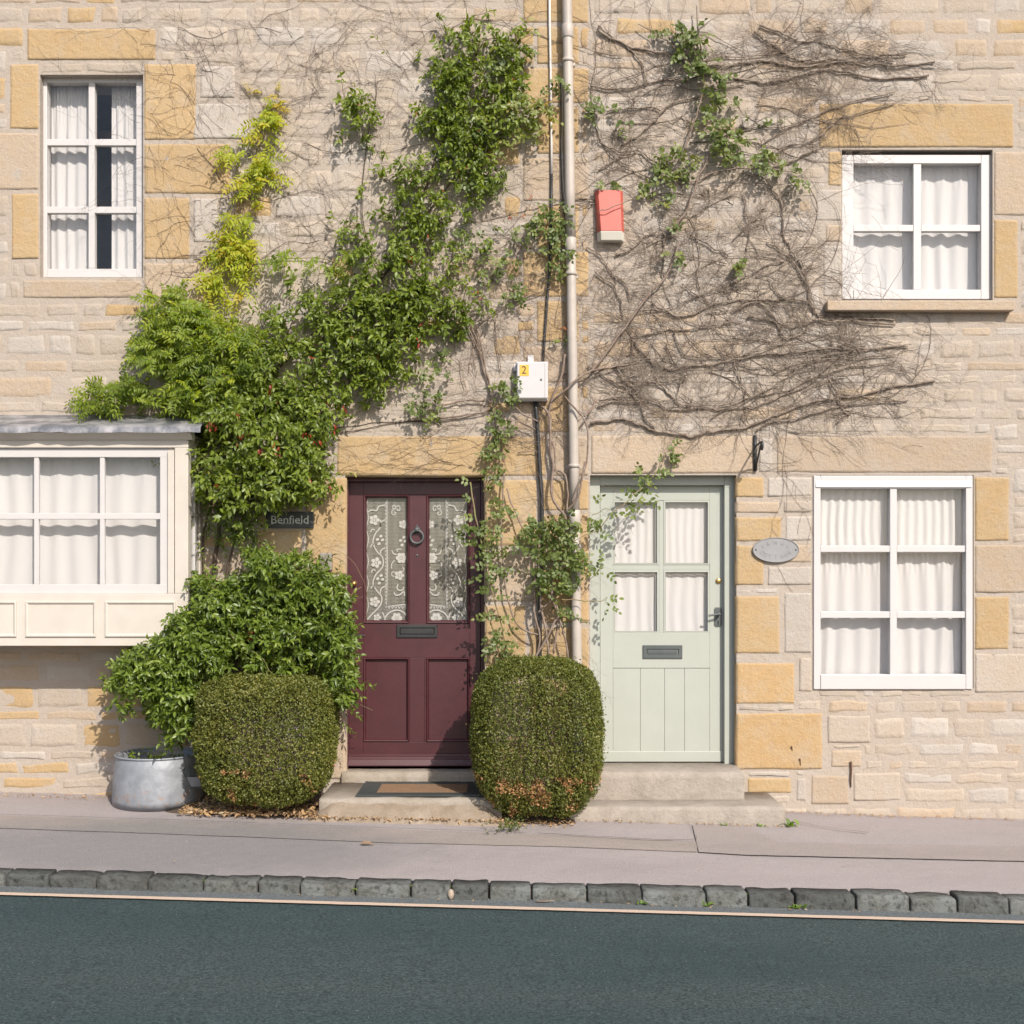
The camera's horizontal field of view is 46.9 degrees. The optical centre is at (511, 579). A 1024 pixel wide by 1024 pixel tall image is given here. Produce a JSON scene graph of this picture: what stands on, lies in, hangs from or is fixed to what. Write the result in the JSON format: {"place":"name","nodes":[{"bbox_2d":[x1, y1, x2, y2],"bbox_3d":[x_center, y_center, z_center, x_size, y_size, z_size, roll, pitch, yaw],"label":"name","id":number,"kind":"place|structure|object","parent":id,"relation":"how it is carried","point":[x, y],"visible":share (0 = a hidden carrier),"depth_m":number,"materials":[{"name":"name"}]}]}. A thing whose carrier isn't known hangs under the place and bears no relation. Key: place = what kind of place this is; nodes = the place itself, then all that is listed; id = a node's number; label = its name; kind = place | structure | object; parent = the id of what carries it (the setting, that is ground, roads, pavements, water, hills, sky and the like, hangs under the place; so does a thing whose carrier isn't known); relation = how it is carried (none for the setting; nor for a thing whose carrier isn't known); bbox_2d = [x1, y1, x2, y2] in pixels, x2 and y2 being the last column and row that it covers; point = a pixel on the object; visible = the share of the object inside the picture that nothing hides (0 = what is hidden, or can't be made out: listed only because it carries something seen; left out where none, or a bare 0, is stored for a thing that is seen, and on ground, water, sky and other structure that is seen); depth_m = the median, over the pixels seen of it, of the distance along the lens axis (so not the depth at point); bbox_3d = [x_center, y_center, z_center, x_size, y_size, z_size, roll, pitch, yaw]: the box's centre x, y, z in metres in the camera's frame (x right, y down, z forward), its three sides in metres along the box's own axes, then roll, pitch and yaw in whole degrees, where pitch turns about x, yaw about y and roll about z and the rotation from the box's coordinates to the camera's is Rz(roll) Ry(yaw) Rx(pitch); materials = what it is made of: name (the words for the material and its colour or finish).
{"place":"outdoors","nodes":[
{"label":"outdoors","id":0,"kind":"place"},
{"bbox_2d":[0,895,1023,1023],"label":"road","id":1,"kind":"structure","parent":0,"point":[80,960],"depth_m":4.96,"materials":[{"name":"grey asphalt"}]},
{"bbox_2d":[0,868,1023,914],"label":"kerb","id":2,"kind":"structure","parent":1,"relation":"on","point":[897,900],"depth_m":5.97,"materials":[{"name":"stone"}]},
{"bbox_2d":[448,889,453,899],"bbox_3d":[-0.309,1.594,5.966,0.034,0.056,0.032,0,0,0],"label":"loose stone","id":3,"kind":"object","parent":2,"relation":"on","point":[450,894],"visible":1,"depth_m":5.96,"materials":[{"name":"beige stone"}]},
{"bbox_2d":[0,885,1023,920],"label":"gutter","id":4,"kind":"object","parent":1,"relation":"on","point":[355,898],"visible":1,"depth_m":5.93,"materials":[{"name":"concrete"}]},
{"bbox_2d":[702,900,713,905],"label":"weed","id":5,"kind":"object","parent":4,"relation":"on","point":[709,903],"visible":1,"depth_m":5.96,"materials":[{"name":"green plant"}]},
{"bbox_2d":[787,904,807,908],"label":"weed","id":6,"kind":"object","parent":4,"relation":"on","point":[799,906],"visible":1,"depth_m":5.96,"materials":[{"name":"green plant"}]},
{"bbox_2d":[0,892,1023,922],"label":"road line","id":7,"kind":"object","parent":1,"relation":"on","point":[512,907],"visible":1,"depth_m":5.83,"materials":[{"name":"paint"}]},
{"bbox_2d":[0,792,1023,894],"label":"pavement","id":8,"kind":"structure","parent":0,"point":[911,854],"depth_m":6.75,"materials":[{"name":"grey concrete"}]},
{"bbox_2d":[112,747,202,811],"bbox_3d":[-2.328,1.307,7.755,0.575,0.332,0.575,0,0,-19],"label":"zinc tub","id":9,"kind":"object","parent":8,"relation":"on","point":[142,784],"visible":0.84,"depth_m":7.51,"materials":[{"name":"metal"}]},
{"bbox_2d":[128,747,189,758],"bbox_3d":[-2.319,1.182,7.726,0.396,0.181,0.338,0,0,0],"label":"tub plant","id":10,"kind":"object","parent":9,"relation":"in","point":[150,756],"visible":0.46,"depth_m":7.70,"materials":[{"name":"green plant"}]},
{"bbox_2d":[166,790,323,816],"bbox_3d":[-1.690,1.462,7.704,1.020,0.087,0.631,0,0,0],"label":"soil bed","id":11,"kind":"object","parent":8,"relation":"on","point":[317,797],"visible":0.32,"depth_m":7.59,"materials":[{"name":"brown soil"}]},
{"bbox_2d":[98,496,376,798],"bbox_3d":[-1.825,0.430,7.653,1.880,2.051,0.688,0,0,0],"label":"leafy shrub","id":12,"kind":"object","parent":11,"relation":"on","point":[220,629],"visible":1,"depth_m":7.54,"materials":[{"name":"green plant"}]},
{"bbox_2d":[189,670,343,813],"bbox_3d":[-1.549,1.037,7.513,0.930,0.950,0.781,0,0,0],"label":"box bush","id":13,"kind":"object","parent":11,"relation":"on","point":[263,789],"visible":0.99,"depth_m":7.26,"materials":[{"name":"green plant"}]},
{"bbox_2d":[0,0,589,794],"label":"cottage","id":14,"kind":"structure","parent":8,"relation":"on","point":[62,332],"depth_m":8.00,"materials":[{"name":"beige stone"}]},
{"bbox_2d":[0,458,159,583],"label":"net curtain","id":15,"kind":"object","parent":14,"relation":"hanging from","point":[69,551],"visible":0.77,"depth_m":7.79,"materials":[{"name":"white fabric"}]},
{"bbox_2d":[43,78,142,277],"bbox_3d":[-2.874,-2.755,8.092,0.705,1.388,0.076,0,0,0],"label":"window","id":16,"kind":"structure","parent":14,"relation":"in","point":[92,272],"depth_m":8.07,"materials":[{"name":"white paint"}]},
{"bbox_2d":[51,86,135,268],"bbox_3d":[-2.853,-2.729,8.170,0.676,1.365,0.026,0,0,0],"label":"net curtain","id":17,"kind":"object","parent":14,"relation":"hanging from","point":[70,188],"visible":0.6,"depth_m":8.17,"materials":[{"name":"white fabric"}]},
{"bbox_2d":[0,415,205,645],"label":"bay window","id":18,"kind":"structure","parent":14,"relation":"in","point":[36,614],"depth_m":7.65,"materials":[{"name":"beige paint"}]},
{"bbox_2d":[64,80,383,437],"bbox_3d":[-1.938,-2.140,7.790,2.174,2.461,0.460,0,0,0],"label":"wisteria","id":19,"kind":"object","parent":14,"relation":"attached to","point":[181,367],"visible":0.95,"depth_m":7.81,"materials":[{"name":"green plant"}]},
{"bbox_2d":[266,512,313,527],"bbox_3d":[-1.504,-0.403,7.988,0.321,0.110,0.023,0,0,0],"label":"house sign","id":20,"kind":"object","parent":14,"relation":"attached to","point":[298,520],"visible":0.94,"depth_m":7.98,"materials":[{"name":"stone"}]},
{"bbox_2d":[319,553,332,572],"bbox_3d":[-1.260,-0.105,7.973,0.091,0.146,0.055,0,0,0],"label":"wall light","id":21,"kind":"object","parent":14,"relation":"attached to","point":[330,563],"visible":0.52,"depth_m":7.95,"materials":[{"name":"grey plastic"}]},
{"bbox_2d":[36,0,631,505],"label":"bare creeper","id":22,"kind":"object","parent":14,"relation":"attached to","point":[306,178],"visible":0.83,"depth_m":7.99,"materials":[{"name":"plant"}]},
{"bbox_2d":[151,7,539,665],"bbox_3d":[-1.095,-1.598,7.734,2.561,4.507,0.602,0,0,0],"label":"climbing shrub","id":23,"kind":"object","parent":14,"relation":"attached to","point":[289,465],"visible":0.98,"depth_m":7.84,"materials":[{"name":"green plant"}]},
{"bbox_2d":[348,482,480,765],"bbox_3d":[-0.672,0.307,8.128,0.909,1.954,0.115,0,0,0],"label":"door","id":24,"kind":"structure","parent":14,"relation":"in","point":[422,668],"depth_m":8.14,"materials":[{"name":"red paint"}]},
{"bbox_2d":[367,498,466,619],"bbox_3d":[-0.662,-0.144,8.173,0.760,0.913,0.009,0,0,0],"label":"lace curtain","id":25,"kind":"object","parent":14,"relation":"hanging from","point":[460,602],"visible":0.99,"depth_m":8.17,"materials":[{"name":"grey fabric"}]},
{"bbox_2d":[514,355,547,401],"bbox_3d":[0.126,-1.357,7.950,0.231,0.315,0.100,0,0,0],"label":"meter box","id":26,"kind":"object","parent":14,"relation":"attached to","point":[533,375],"visible":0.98,"depth_m":7.90,"materials":[{"name":"white plastic"}]},
{"bbox_2d":[517,362,546,397],"bbox_3d":[0.135,-1.335,7.911,0.200,0.241,0.016,0,0,0],"label":"box door","id":27,"kind":"structure","parent":26,"relation":"in","point":[532,386],"depth_m":7.90,"materials":[{"name":"white plastic"}]},
{"bbox_2d":[533,401,543,757],"bbox_3d":[0.179,0.121,7.972,0.074,2.654,0.026,0,0,0],"label":"cable","id":28,"kind":"object","parent":14,"relation":"attached to","point":[539,474],"visible":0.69,"depth_m":7.96,"materials":[{"name":"black plastic"}]},
{"bbox_2d":[542,171,552,361],"bbox_3d":[0.238,-2.099,7.982,0.077,1.318,0.017,0,0,0],"label":"cable","id":29,"kind":"object","parent":14,"relation":"attached to","point":[549,273],"visible":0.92,"depth_m":7.97,"materials":[{"name":"black plastic"}]},
{"bbox_2d":[548,0,552,173],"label":"conduit","id":30,"kind":"object","parent":14,"relation":"attached to","point":[550,77],"visible":0.78,"depth_m":7.97,"materials":[{"name":"white plastic"}]},
{"bbox_2d":[560,82,564,216],"bbox_3d":[0.342,-2.909,7.984,0.032,0.910,0.006,0,0,0],"label":"wire","id":31,"kind":"object","parent":14,"relation":"hanging from","point":[560,149],"visible":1,"depth_m":7.98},
{"bbox_2d":[561,86,564,202],"bbox_3d":[0.352,-2.893,7.980,0.035,0.998,0.006,0,0,0],"label":"wire","id":32,"kind":"object","parent":14,"relation":"hanging from","point":[561,143],"visible":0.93,"depth_m":7.98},
{"bbox_2d":[560,0,582,774],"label":"drainpipe","id":33,"kind":"object","parent":14,"relation":"attached to","point":[573,466],"visible":0.86,"depth_m":7.91,"materials":[{"name":"beige paint"}]},
{"bbox_2d":[389,5,795,704],"bbox_3d":[0.555,-1.495,7.874,2.770,4.743,0.304,0,0,0],"label":"climbing rose","id":34,"kind":"object","parent":14,"relation":"attached to","point":[559,527],"visible":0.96,"depth_m":7.90,"materials":[{"name":"plant"}]},
{"bbox_2d":[360,841,373,844],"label":"dead leaf","id":35,"kind":"object","parent":8,"relation":"on","point":[366,842],"visible":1,"depth_m":6.75,"materials":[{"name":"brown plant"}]},
{"bbox_2d":[307,802,506,825],"bbox_3d":[-0.650,1.462,7.348,1.240,0.142,0.135,0,0,0],"label":"doorstep","id":36,"kind":"object","parent":8,"relation":"on","point":[392,811],"visible":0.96,"depth_m":7.34,"materials":[{"name":"stone"}]},
{"bbox_2d":[341,766,476,782],"bbox_3d":[-0.676,1.501,8.130,0.959,0.397,0.341,0,0,0],"label":"doorstep","id":37,"kind":"object","parent":8,"relation":"on","point":[359,774],"visible":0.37,"depth_m":7.97,"materials":[{"name":"stone"}]},
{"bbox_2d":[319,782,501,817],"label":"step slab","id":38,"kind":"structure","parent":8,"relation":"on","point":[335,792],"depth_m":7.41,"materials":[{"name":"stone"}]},
{"bbox_2d":[356,781,486,796],"bbox_3d":[-0.578,1.368,7.695,0.819,0.012,0.500,0,0,0],"label":"doormat","id":39,"kind":"object","parent":38,"relation":"on","point":[419,789],"visible":0.84,"depth_m":7.63,"materials":[{"name":"black rubber"}]},
{"bbox_2d":[481,814,526,833],"bbox_3d":[-0.048,1.494,7.120,0.280,0.136,0.190,0,0,0],"label":"weed","id":40,"kind":"object","parent":8,"relation":"on","point":[512,824],"visible":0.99,"depth_m":7.12,"materials":[{"name":"green plant"}]},
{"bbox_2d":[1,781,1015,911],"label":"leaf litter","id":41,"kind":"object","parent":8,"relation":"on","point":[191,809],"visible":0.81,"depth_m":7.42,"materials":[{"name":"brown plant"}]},
{"bbox_2d":[502,795,575,824],"bbox_3d":[0.140,1.501,7.667,0.520,0.083,0.666,0,0,0],"label":"soil bed","id":42,"kind":"object","parent":8,"relation":"on","point":[533,818],"visible":0.23,"depth_m":7.43,"materials":[{"name":"brown soil"}]},
{"bbox_2d":[466,653,608,819],"bbox_3d":[0.160,1.010,7.509,0.911,1.073,0.784,0,0,0],"label":"box bush","id":43,"kind":"object","parent":42,"relation":"on","point":[540,796],"visible":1,"depth_m":7.25,"materials":[{"name":"green plant"}]},
{"bbox_2d":[589,762,743,799],"bbox_3d":[1.013,1.481,8.026,1.020,0.437,0.609,0,0,0],"label":"doorstep","id":44,"kind":"object","parent":8,"relation":"on","point":[670,780],"visible":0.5,"depth_m":7.73,"materials":[{"name":"stone"}]},
{"bbox_2d":[569,792,784,826],"bbox_3d":[1.048,1.596,7.747,1.370,0.308,0.545,0,0,0],"label":"doorstep","id":45,"kind":"object","parent":8,"relation":"on","point":[756,808],"visible":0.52,"depth_m":7.48,"materials":[{"name":"stone"}]},
{"bbox_2d":[778,818,798,826],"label":"weed","id":46,"kind":"object","parent":8,"relation":"on","point":[789,824],"visible":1,"depth_m":7.50,"materials":[{"name":"green plant"}]},
{"bbox_2d":[590,0,1023,818],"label":"cottage","id":47,"kind":"structure","parent":8,"relation":"on","point":[750,690],"depth_m":8.00,"materials":[{"name":"beige stone"}]},
{"bbox_2d":[594,190,623,242],"bbox_3d":[0.658,-2.451,7.955,0.198,0.344,0.087,0,0,0],"label":"alarm box","id":48,"kind":"object","parent":47,"relation":"attached to","point":[610,225],"visible":1,"depth_m":7.93,"materials":[{"name":"red plastic"}]},
{"bbox_2d":[615,502,707,630],"bbox_3d":[1.034,-0.081,8.167,0.730,0.954,0.015,0,0,0],"label":"net curtain","id":49,"kind":"object","parent":47,"relation":"hanging from","point":[686,542],"visible":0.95,"depth_m":8.17,"materials":[{"name":"white fabric"}]},
{"bbox_2d":[600,486,722,761],"bbox_3d":[1.035,0.308,8.117,0.855,1.900,0.106,0,0,0],"label":"door","id":50,"kind":"structure","parent":47,"relation":"in","point":[665,687],"depth_m":8.12,"materials":[{"name":"green paint"}]},
{"bbox_2d":[393,0,990,588],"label":"bare creeper","id":51,"kind":"object","parent":47,"relation":"attached to","point":[685,366],"visible":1,"depth_m":7.98,"materials":[{"name":"brown plant"}]},
{"bbox_2d":[580,18,809,279],"bbox_3d":[1.231,-2.878,7.915,1.552,1.757,0.213,0,0,0],"label":"climbing rose","id":52,"kind":"object","parent":47,"relation":"attached to","point":[699,67],"visible":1,"depth_m":7.91,"materials":[{"name":"green plant"}]},
{"bbox_2d":[753,435,763,470],"bbox_3d":[1.648,-0.855,7.881,0.028,0.241,0.241,0,0,0],"label":"wall bracket","id":53,"kind":"object","parent":47,"relation":"attached to","point":[755,455],"depth_m":7.97,"materials":[{"name":"black metal"}]},
{"bbox_2d":[752,537,798,561],"bbox_3d":[1.787,-0.199,7.986,0.315,0.171,0.016,0,0,0],"label":"oval plaque","id":54,"kind":"object","parent":47,"relation":"attached to","point":[775,549],"visible":1,"depth_m":7.98,"materials":[{"name":"grey metal"}]},
{"bbox_2d":[850,762,851,786],"bbox_3d":[2.297,1.323,7.988,0.016,0.175,0.016,0,0,0],"label":"iron strap","id":55,"kind":"object","parent":47,"relation":"attached to","point":[850,774],"visible":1,"depth_m":7.98,"materials":[{"name":"brown metal"}]},
{"bbox_2d":[821,489,961,673],"bbox_3d":[2.588,0.012,8.081,1.006,1.306,0.032,0,0,0],"label":"net curtain","id":56,"kind":"object","parent":47,"relation":"hanging from","point":[858,581],"visible":0.88,"depth_m":8.08,"materials":[{"name":"white fabric"}]},
{"bbox_2d":[813,476,972,688],"bbox_3d":[2.583,0.022,8.019,1.078,1.448,0.078,0,0,0],"label":"window","id":57,"kind":"structure","parent":47,"relation":"in","point":[892,680],"depth_m":7.99,"materials":[{"name":"white paint"}]},
{"bbox_2d":[853,167,976,289],"bbox_3d":[2.750,-2.385,8.130,0.976,0.971,0.023,0,0,0],"label":"net curtain","id":58,"kind":"object","parent":47,"relation":"hanging from","point":[948,197],"visible":0.73,"depth_m":8.13,"materials":[{"name":"white fabric"}]},
{"bbox_2d":[842,155,990,299],"bbox_3d":[2.760,-2.398,8.062,1.027,0.985,0.076,0,0,0],"label":"window","id":59,"kind":"structure","parent":47,"relation":"in","point":[982,162],"depth_m":8.03,"materials":[{"name":"white paint"}]},
{"bbox_2d":[208,875,949,894],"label":"ground","id":60,"kind":"structure","parent":0,"point":[531,884],"depth_m":12.36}
]}

